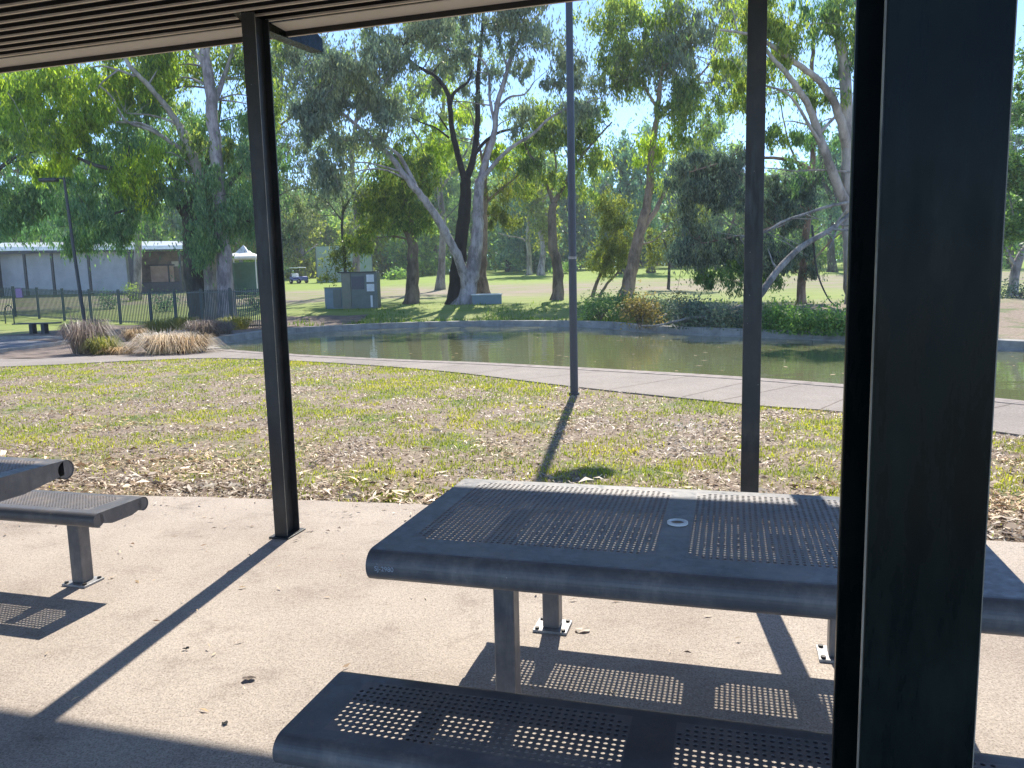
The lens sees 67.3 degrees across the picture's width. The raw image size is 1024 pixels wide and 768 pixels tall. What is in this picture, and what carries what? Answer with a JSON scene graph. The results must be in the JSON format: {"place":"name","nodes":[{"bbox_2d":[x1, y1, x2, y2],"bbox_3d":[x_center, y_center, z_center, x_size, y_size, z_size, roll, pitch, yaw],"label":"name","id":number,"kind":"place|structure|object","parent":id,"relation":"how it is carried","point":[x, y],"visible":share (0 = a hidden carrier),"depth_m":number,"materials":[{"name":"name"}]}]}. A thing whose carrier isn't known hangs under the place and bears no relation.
{"place":"outdoors","nodes":[
{"label":"outdoors","id":0,"kind":"place"},
{"bbox_2d":[0,339,52,348],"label":"forecourt","id":1,"kind":"structure","parent":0,"point":[8,343],"depth_m":25.49,"materials":[{"name":"grey concrete"}]},
{"bbox_2d":[0,336,69,352],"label":"bed edging","id":2,"kind":"object","parent":1,"relation":"on","point":[29,346],"visible":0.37,"depth_m":23.88,"materials":[{"name":"concrete"}]},
{"bbox_2d":[0,314,367,358],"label":"garden bed soil","id":3,"kind":"structure","parent":0,"point":[57,351],"depth_m":29.63,"materials":[{"name":"brown soil"}]},
{"bbox_2d":[12,322,61,333],"bbox_3d":[-19.195,-2.245,31.111,1.750,0.465,0.400,-2,7,-4],"label":"park bench","id":4,"kind":"object","parent":3,"relation":"on","point":[43,325],"visible":0.9,"depth_m":30.96,"materials":[{"name":"grey paint"}]},
{"bbox_2d":[38,178,85,321],"bbox_3d":[-19.514,-5.615,33.496,1.437,6.557,0.340,-1,7,0],"label":"street lamp","id":5,"kind":"object","parent":3,"relation":"on","point":[82,308],"visible":0.92,"depth_m":33.39,"materials":[{"name":"metal"}]},
{"bbox_2d":[49,308,125,353],"bbox_3d":[-11.119,-1.416,20.232,1.960,1.204,2.050,-1,7,0],"label":"grass clump","id":6,"kind":"object","parent":3,"relation":"on","point":[78,334],"visible":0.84,"depth_m":19.96,"materials":[{"name":"plant"}]},
{"bbox_2d":[75,333,125,354],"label":"grass clump","id":7,"kind":"object","parent":3,"relation":"on","point":[104,343],"visible":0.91,"depth_m":19.68,"materials":[{"name":"plant"}]},
{"bbox_2d":[93,344,143,355],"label":"grass clump","id":8,"kind":"object","parent":3,"relation":"on","point":[116,351],"visible":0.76,"depth_m":19.66,"materials":[{"name":"plant"}]},
{"bbox_2d":[0,286,260,327],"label":"railing fence","id":9,"kind":"object","parent":3,"relation":"on","point":[63,301],"visible":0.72,"depth_m":37.37,"materials":[{"name":"metal"}]},
{"bbox_2d":[117,324,151,341],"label":"grass clump","id":10,"kind":"object","parent":3,"relation":"on","point":[129,334],"visible":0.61,"depth_m":24.73,"materials":[{"name":"plant"}]},
{"bbox_2d":[140,315,181,334],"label":"grass clump","id":11,"kind":"object","parent":3,"relation":"on","point":[160,325],"visible":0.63,"depth_m":26.67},
{"bbox_2d":[111,326,219,356],"bbox_3d":[-8.878,-1.154,19.772,2.777,0.697,2.703,-1,7,0],"label":"grass clump","id":12,"kind":"object","parent":3,"relation":"on","point":[149,342],"visible":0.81,"depth_m":19.30,"materials":[{"name":"plant"}]},
{"bbox_2d":[165,314,201,329],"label":"grass clump","id":13,"kind":"object","parent":3,"relation":"on","point":[182,320],"visible":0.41,"depth_m":31.47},
{"bbox_2d":[145,329,230,354],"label":"grass clump","id":14,"kind":"object","parent":3,"relation":"on","point":[200,339],"visible":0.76,"depth_m":19.47,"materials":[{"name":"plant"}]},
{"bbox_2d":[181,317,231,336],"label":"grass clump","id":15,"kind":"object","parent":3,"relation":"on","point":[208,326],"visible":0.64,"depth_m":25.59,"materials":[{"name":"plant"}]},
{"bbox_2d":[215,315,256,329],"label":"grass clump","id":16,"kind":"object","parent":3,"relation":"on","point":[243,324],"visible":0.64,"depth_m":30.63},
{"bbox_2d":[0,495,1023,767],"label":"concrete floor","id":17,"kind":"structure","parent":0,"point":[132,673],"depth_m":3.34,"materials":[{"name":"concrete"}]},
{"bbox_2d":[0,457,73,500],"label":"picnic table","id":18,"kind":"object","parent":17,"relation":"on","point":[19,476],"visible":1,"depth_m":3.62,"materials":[{"name":"grey paint"}]},
{"bbox_2d":[0,490,147,587],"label":"bench seat","id":19,"kind":"object","parent":17,"relation":"on","point":[78,514],"visible":0.91,"depth_m":4.09,"materials":[{"name":"grey paint"}]},
{"bbox_2d":[0,0,1017,767],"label":"picnic shelter","id":20,"kind":"object","parent":17,"relation":"on","point":[930,126],"visible":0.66,"depth_m":0.55,"materials":[{"name":"paint"}]},
{"bbox_2d":[4,485,1023,711],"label":"slab litter","id":21,"kind":"object","parent":17,"relation":"on","point":[345,665],"visible":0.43,"depth_m":4.23,"materials":[{"name":"brown plant"}]},
{"bbox_2d":[272,671,1023,767],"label":"bench seat","id":22,"kind":"object","parent":17,"relation":"on","point":[311,734],"visible":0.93,"depth_m":1.89,"materials":[{"name":"metal"}]},
{"bbox_2d":[475,520,836,662],"bbox_3d":[0.757,0.889,3.299,1.802,0.452,0.380,1,8,16],"label":"bench seat","id":23,"kind":"object","parent":17,"relation":"on","point":[550,621],"visible":0.06,"depth_m":3.43,"materials":[{"name":"grey paint"}]},
{"bbox_2d":[366,478,1023,693],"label":"picnic table","id":24,"kind":"object","parent":17,"relation":"on","point":[668,568],"visible":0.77,"depth_m":2.35,"materials":[{"name":"metal"}]},
{"bbox_2d":[0,261,1023,542],"bbox_3d":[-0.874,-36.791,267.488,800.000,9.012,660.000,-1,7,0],"label":"ground","id":25,"kind":"structure","parent":0,"point":[514,287],"depth_m":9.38,"materials":[{"name":"plant"}]},
{"bbox_2d":[0,130,47,242],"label":"park tree","id":26,"kind":"object","parent":25,"relation":"on","point":[11,178],"visible":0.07,"depth_m":96.77,"materials":[{"name":"green plant"}]},
{"bbox_2d":[0,71,100,251],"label":"dense tree","id":27,"kind":"object","parent":25,"relation":"on","point":[15,213],"visible":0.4,"depth_m":39.54,"materials":[{"name":"green plant"}]},
{"bbox_2d":[31,117,111,241],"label":"park tree","id":28,"kind":"object","parent":25,"relation":"on","point":[64,232],"visible":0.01,"depth_m":102.27,"materials":[{"name":"green plant"}]},
{"bbox_2d":[0,241,185,296],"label":"pavilion","id":29,"kind":"structure","parent":25,"relation":"on","point":[29,267],"depth_m":74.12,"materials":[{"name":"metal"}]},
{"bbox_2d":[148,264,174,281],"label":"window","id":30,"kind":"structure","parent":29,"relation":"in","point":[160,272],"depth_m":76.96,"materials":[{"name":"paint"}]},
{"bbox_2d":[0,49,241,320],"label":"gum tree","id":31,"kind":"object","parent":25,"relation":"on","point":[18,93],"visible":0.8,"depth_m":34.60,"materials":[{"name":"green plant"}]},
{"bbox_2d":[73,60,204,299],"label":"gum tree","id":32,"kind":"object","parent":25,"relation":"on","point":[137,274],"visible":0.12,"depth_m":58.88,"materials":[{"name":"green plant"}]},
{"bbox_2d":[100,120,189,251],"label":"park tree","id":33,"kind":"object","parent":25,"relation":"on","point":[162,235],"visible":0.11,"depth_m":106.38,"materials":[{"name":"green plant"}]},
{"bbox_2d":[9,74,301,320],"bbox_3d":[-16.969,-8.933,37.365,13.060,12.656,9.510,-1,7,0],"label":"willowy tree","id":34,"kind":"object","parent":25,"relation":"on","point":[200,241],"visible":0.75,"depth_m":36.35,"materials":[{"name":"green plant"}]},
{"bbox_2d":[144,111,224,250],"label":"park tree","id":35,"kind":"object","parent":25,"relation":"on","point":[175,223],"visible":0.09,"depth_m":107.61,"materials":[{"name":"green plant"}]},
{"bbox_2d":[122,39,320,320],"bbox_3d":[-15.147,-12.044,37.867,11.501,18.346,9.098,-1,7,0],"label":"gum tree","id":36,"kind":"object","parent":25,"relation":"on","point":[205,72],"visible":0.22,"depth_m":36.83,"materials":[{"name":"green plant"}]},
{"bbox_2d":[208,136,256,262],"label":"park tree","id":37,"kind":"object","parent":25,"relation":"on","point":[235,248],"visible":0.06,"depth_m":102.57,"materials":[{"name":"green plant"}]},
{"bbox_2d":[232,245,258,295],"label":"marquee","id":38,"kind":"object","parent":25,"relation":"on","point":[245,276],"visible":0.45,"depth_m":62.50,"materials":[{"name":"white fabric"}]},
{"bbox_2d":[231,32,360,263],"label":"gum tree","id":39,"kind":"object","parent":25,"relation":"on","point":[293,231],"visible":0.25,"depth_m":48.37,"materials":[{"name":"green plant"}]},
{"bbox_2d":[281,194,340,279],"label":"park tree","id":40,"kind":"object","parent":25,"relation":"on","point":[307,263],"visible":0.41,"depth_m":114.74,"materials":[{"name":"green plant"}]},
{"bbox_2d":[303,197,350,259],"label":"park tree","id":41,"kind":"object","parent":25,"relation":"on","point":[333,223],"visible":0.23,"depth_m":124.28,"materials":[{"name":"green plant"}]},
{"bbox_2d":[287,164,377,286],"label":"slender tree","id":42,"kind":"object","parent":25,"relation":"on","point":[339,253],"visible":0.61,"depth_m":41.88,"materials":[{"name":"green plant"}]},
{"bbox_2d":[324,287,342,308],"bbox_3d":[-9.268,-4.501,40.328,0.952,1.141,0.900,-1,7,0],"label":"junction box","id":43,"kind":"object","parent":25,"relation":"on","point":[333,297],"visible":0.6,"depth_m":39.92,"materials":[{"name":"metal"}]},
{"bbox_2d":[315,246,372,282],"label":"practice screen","id":44,"kind":"object","parent":25,"relation":"on","point":[368,263],"visible":0.31,"depth_m":94.78,"materials":[{"name":"fabric"}]},
{"bbox_2d":[289,29,424,271],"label":"gum tree","id":45,"kind":"object","parent":25,"relation":"on","point":[356,260],"visible":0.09,"depth_m":61.86,"materials":[{"name":"green plant"}]},
{"bbox_2d":[337,271,380,308],"bbox_3d":[-7.953,-4.898,40.180,1.998,1.905,1.150,-1,7,0],"label":"utility cabinet","id":46,"kind":"object","parent":25,"relation":"on","point":[361,290],"visible":0.95,"depth_m":39.69,"materials":[{"name":"metal"}]},
{"bbox_2d":[332,206,396,275],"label":"park tree","id":47,"kind":"object","parent":25,"relation":"on","point":[381,259],"visible":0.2,"depth_m":118.88,"materials":[{"name":"green plant"}]},
{"bbox_2d":[312,121,450,303],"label":"leafy tree","id":48,"kind":"object","parent":25,"relation":"on","point":[390,196],"visible":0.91,"depth_m":41.87,"materials":[{"name":"green plant"}]},
{"bbox_2d":[383,262,406,279],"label":"shrub","id":49,"kind":"object","parent":25,"relation":"on","point":[394,274],"visible":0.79,"depth_m":96.84,"materials":[{"name":"green plant"}]},
{"bbox_2d":[366,143,444,275],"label":"park tree","id":50,"kind":"object","parent":25,"relation":"on","point":[381,268],"visible":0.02,"depth_m":120.56,"materials":[{"name":"green plant"}]},
{"bbox_2d":[375,214,451,275],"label":"park tree","id":51,"kind":"object","parent":25,"relation":"on","point":[424,262],"visible":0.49,"depth_m":108.78,"materials":[{"name":"green plant"}]},
{"bbox_2d":[405,122,473,270],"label":"park tree","id":52,"kind":"object","parent":25,"relation":"on","point":[454,188],"visible":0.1,"depth_m":124.25,"materials":[{"name":"green plant"}]},
{"bbox_2d":[271,4,619,304],"bbox_3d":[-3.631,-12.661,39.562,17.759,17.999,8.600,-3,8,-13],"label":"gum tree","id":53,"kind":"object","parent":25,"relation":"on","point":[318,110],"visible":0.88,"depth_m":38.15,"materials":[{"name":"green plant"}]},
{"bbox_2d":[386,16,511,289],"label":"gum tree","id":54,"kind":"object","parent":25,"relation":"on","point":[440,284],"visible":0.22,"depth_m":59.98,"materials":[{"name":"green plant"}]},
{"bbox_2d":[386,10,536,304],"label":"burnt tree","id":55,"kind":"object","parent":25,"relation":"on","point":[462,228],"visible":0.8,"depth_m":40.40,"materials":[{"name":"black plant"}]},
{"bbox_2d":[416,92,510,262],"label":"park tree","id":56,"kind":"object","parent":25,"relation":"on","point":[474,176],"visible":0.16,"depth_m":133.09,"materials":[{"name":"green plant"}]},
{"bbox_2d":[391,56,552,293],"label":"gum tree","id":57,"kind":"object","parent":25,"relation":"on","point":[494,209],"visible":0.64,"depth_m":44.18,"materials":[{"name":"green plant"}]},
{"bbox_2d":[471,293,501,304],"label":"storage box","id":58,"kind":"object","parent":25,"relation":"on","point":[493,298],"visible":0.87,"depth_m":40.21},
{"bbox_2d":[0,358,1023,541],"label":"leaf litter","id":59,"kind":"object","parent":25,"relation":"on","point":[990,512],"visible":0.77,"depth_m":7.54,"materials":[{"name":"plant"}]},
{"bbox_2d":[0,428,1023,538],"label":"bark strips","id":60,"kind":"object","parent":25,"relation":"on","point":[358,490],"visible":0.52,"depth_m":6.15,"materials":[{"name":"brown dry bark"}]},
{"bbox_2d":[6,160,1023,275],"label":"distant foliage","id":61,"kind":"object","parent":25,"relation":"on","point":[489,251],"depth_m":151.04,"materials":[{"name":"plant"}]},
{"bbox_2d":[480,142,552,274],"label":"gum tree","id":62,"kind":"object","parent":25,"relation":"on","point":[529,262],"visible":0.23,"depth_m":96.12,"materials":[{"name":"green plant"}]},
{"bbox_2d":[487,137,553,271],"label":"park tree","id":63,"kind":"object","parent":25,"relation":"on","point":[501,239],"visible":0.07,"depth_m":117.45,"materials":[{"name":"green plant"}]},
{"bbox_2d":[488,182,567,272],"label":"park tree","id":64,"kind":"object","parent":25,"relation":"on","point":[518,257],"visible":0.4,"depth_m":108.73,"materials":[{"name":"green plant"}]},
{"bbox_2d":[515,156,567,274],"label":"park tree","id":65,"kind":"object","parent":25,"relation":"on","point":[540,217],"visible":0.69,"depth_m":92.67,"materials":[{"name":"green plant"}]},
{"bbox_2d":[509,129,588,265],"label":"park tree","id":66,"kind":"object","parent":25,"relation":"on","point":[552,160],"visible":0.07,"depth_m":129.79,"materials":[{"name":"green plant"}]},
{"bbox_2d":[493,83,628,299],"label":"gum tree","id":67,"kind":"object","parent":25,"relation":"on","point":[528,167],"visible":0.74,"depth_m":42.54,"materials":[{"name":"green plant"}]},
{"bbox_2d":[289,297,844,327],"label":"bank grass","id":68,"kind":"structure","parent":25,"relation":"on","point":[470,319],"depth_m":33.86,"materials":[{"name":"plant"}]},
{"bbox_2d":[565,2,579,395],"bbox_3d":[1.039,-3.040,11.222,0.479,6.212,1.860,2,8,27],"label":"street lamp","id":69,"kind":"object","parent":25,"relation":"on","point":[572,257],"visible":0.96,"depth_m":10.42,"materials":[{"name":"metal"}]},
{"bbox_2d":[542,143,605,269],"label":"park tree","id":70,"kind":"object","parent":25,"relation":"on","point":[583,221],"visible":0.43,"depth_m":122.57,"materials":[{"name":"green plant"}]},
{"bbox_2d":[568,289,624,320],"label":"shrub","id":71,"kind":"object","parent":25,"relation":"on","point":[592,313],"visible":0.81,"depth_m":31.19,"materials":[{"name":"green plant"}]},
{"bbox_2d":[563,181,660,296],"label":"tree","id":72,"kind":"object","parent":25,"relation":"on","point":[617,224],"visible":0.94,"depth_m":44.91,"materials":[{"name":"green plant"}]},
{"bbox_2d":[206,320,1023,351],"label":"pond kerb","id":73,"kind":"structure","parent":25,"relation":"on","point":[1012,345],"depth_m":28.15,"materials":[{"name":"concrete"}]},
{"bbox_2d":[577,158,652,266],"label":"park tree","id":74,"kind":"object","parent":25,"relation":"on","point":[600,191],"visible":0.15,"depth_m":125.70,"materials":[{"name":"green plant"}]},
{"bbox_2d":[600,287,644,321],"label":"shrub","id":75,"kind":"object","parent":25,"relation":"on","point":[617,301],"visible":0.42,"depth_m":29.77,"materials":[{"name":"green plant"}]},
{"bbox_2d":[597,123,653,273],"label":"park tree","id":76,"kind":"object","parent":25,"relation":"on","point":[624,156],"visible":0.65,"depth_m":91.47,"materials":[{"name":"green plant"}]},
{"bbox_2d":[601,169,663,266],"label":"park tree","id":77,"kind":"object","parent":25,"relation":"on","point":[642,262],"visible":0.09,"depth_m":136.38,"materials":[{"name":"green plant"}]},
{"bbox_2d":[610,279,672,329],"bbox_3d":[4.357,-2.694,26.050,2.063,1.722,1.783,1,8,18],"label":"shrub","id":78,"kind":"object","parent":25,"relation":"on","point":[638,305],"visible":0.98,"depth_m":25.95,"materials":[{"name":"green plant"}]},
{"bbox_2d":[618,112,677,272],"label":"park tree","id":79,"kind":"object","parent":25,"relation":"on","point":[647,127],"visible":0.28,"depth_m":91.67,"materials":[{"name":"green plant"}]},
{"bbox_2d":[629,291,686,325],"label":"shrub","id":80,"kind":"object","parent":25,"relation":"on","point":[666,307],"visible":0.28,"depth_m":27.08,"materials":[{"name":"green plant"}]},
{"bbox_2d":[550,0,777,299],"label":"gum tree","id":81,"kind":"object","parent":25,"relation":"on","point":[627,68],"visible":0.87,"depth_m":40.82,"materials":[{"name":"green plant"}]},
{"bbox_2d":[636,154,701,267],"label":"park tree","id":82,"kind":"object","parent":25,"relation":"on","point":[667,172],"visible":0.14,"depth_m":121.45,"materials":[{"name":"green plant"}]},
{"bbox_2d":[640,194,712,288],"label":"tree","id":83,"kind":"object","parent":25,"relation":"on","point":[650,255],"visible":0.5,"depth_m":51.24,"materials":[{"name":"green plant"}]},
{"bbox_2d":[659,291,717,329],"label":"shrub","id":84,"kind":"object","parent":25,"relation":"on","point":[678,315],"visible":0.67,"depth_m":25.25,"materials":[{"name":"green plant"}]},
{"bbox_2d":[634,302,742,334],"bbox_3d":[5.785,-1.934,24.482,3.724,1.514,1.638,-1,7,0],"label":"fallen branch","id":85,"kind":"object","parent":25,"relation":"on","point":[679,320],"visible":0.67,"depth_m":24.77,"materials":[{"name":"wood"}]},
{"bbox_2d":[665,99,734,257],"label":"park tree","id":86,"kind":"object","parent":25,"relation":"on","point":[722,131],"visible":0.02,"depth_m":124.81,"materials":[{"name":"green plant"}]},
{"bbox_2d":[690,292,742,330],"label":"shrub","id":87,"kind":"object","parent":25,"relation":"on","point":[722,317],"visible":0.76,"depth_m":24.38,"materials":[{"name":"green plant"}]},
{"bbox_2d":[701,121,774,266],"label":"park tree","id":88,"kind":"object","parent":25,"relation":"on","point":[720,221],"visible":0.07,"depth_m":115.28,"materials":[{"name":"green plant"}]},
{"bbox_2d":[646,41,841,303],"bbox_3d":[8.786,-7.770,27.793,8.682,10.374,4.140,-6,8,-29],"label":"casuarina tree","id":89,"kind":"object","parent":25,"relation":"on","point":[723,169],"visible":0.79,"depth_m":27.22,"materials":[{"name":"green plant"}]},
{"bbox_2d":[727,161,792,256],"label":"park tree","id":90,"kind":"object","parent":25,"relation":"on","point":[742,218],"visible":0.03,"depth_m":109.17,"materials":[{"name":"green plant"}]},
{"bbox_2d":[672,0,855,303],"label":"gum tree","id":91,"kind":"object","parent":25,"relation":"on","point":[783,35],"visible":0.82,"depth_m":26.27,"materials":[{"name":"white plant"}]},
{"bbox_2d":[718,201,848,256],"bbox_3d":[9.449,-5.062,25.110,5.192,2.040,1.732,-3,8,-16],"label":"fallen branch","id":92,"kind":"object","parent":91,"relation":"attached to","point":[810,212],"visible":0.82,"depth_m":25.54,"materials":[{"name":"wood"}]},
{"bbox_2d":[723,143,849,205],"bbox_3d":[9.095,-7.223,26.700,5.304,2.418,2.401,-3,8,-14],"label":"dead branch","id":93,"kind":"object","parent":91,"relation":"attached to","point":[803,170],"visible":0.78,"depth_m":26.46,"materials":[{"name":"wood"}]},
{"bbox_2d":[739,291,800,333],"bbox_3d":[7.753,-2.143,22.738,2.133,1.268,2.098,-1,7,0],"label":"shrub","id":94,"kind":"object","parent":25,"relation":"on","point":[773,315],"visible":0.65,"depth_m":22.59,"materials":[{"name":"green plant"}]},
{"bbox_2d":[742,207,848,309],"bbox_3d":[9.481,-4.100,25.407,4.821,3.439,1.676,-3,8,-12],"label":"fallen branch","id":95,"kind":"object","parent":25,"relation":"on","point":[779,268],"visible":0.79,"depth_m":25.29,"materials":[{"name":"wood"}]},
{"bbox_2d":[766,296,830,335],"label":"shrub","id":96,"kind":"object","parent":25,"relation":"on","point":[797,316],"visible":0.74,"depth_m":21.79,"materials":[{"name":"green plant"}]},
{"bbox_2d":[769,155,842,267],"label":"park tree","id":97,"kind":"object","parent":25,"relation":"on","point":[823,257],"visible":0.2,"depth_m":96.87,"materials":[{"name":"green plant"}]},
{"bbox_2d":[790,126,842,271],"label":"park tree","id":98,"kind":"object","parent":25,"relation":"on","point":[831,215],"visible":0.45,"depth_m":80.08,"materials":[{"name":"green plant"}]},
{"bbox_2d":[797,295,845,336],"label":"shrub","id":99,"kind":"object","parent":25,"relation":"on","point":[832,318],"visible":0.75,"depth_m":21.03,"materials":[{"name":"green plant"}]},
{"bbox_2d":[1001,277,1023,298],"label":"shrub","id":100,"kind":"object","parent":25,"relation":"on","point":[1008,291],"visible":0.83,"depth_m":30.01,"materials":[{"name":"green plant"}]},
{"bbox_2d":[1002,100,1023,268],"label":"park tree","id":101,"kind":"object","parent":25,"relation":"on","point":[1007,264],"visible":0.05,"depth_m":77.29,"materials":[{"name":"green plant"}]},
{"bbox_2d":[1003,25,1023,295],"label":"spreading tree","id":102,"kind":"object","parent":25,"relation":"on","point":[1014,227],"visible":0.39,"depth_m":32.16,"materials":[{"name":"green plant"}]},
{"bbox_2d":[0,349,1023,436],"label":"path","id":103,"kind":"structure","parent":0,"point":[1009,419],"depth_m":11.83,"materials":[{"name":"concrete"}]},
{"bbox_2d":[219,349,1023,404],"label":"path edging","id":104,"kind":"object","parent":103,"relation":"on","point":[1010,401],"visible":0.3,"depth_m":13.44,"materials":[{"name":"concrete"}]},
{"bbox_2d":[0,0,1023,271],"label":"sky","id":105,"kind":"structure","parent":0,"point":[623,114],"materials":[{"name":"blue"}]},
{"bbox_2d":[217,326,1023,399],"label":"pond water","id":106,"kind":"structure","parent":0,"point":[819,361],"depth_m":20.14,"materials":[{"name":"liquid"}]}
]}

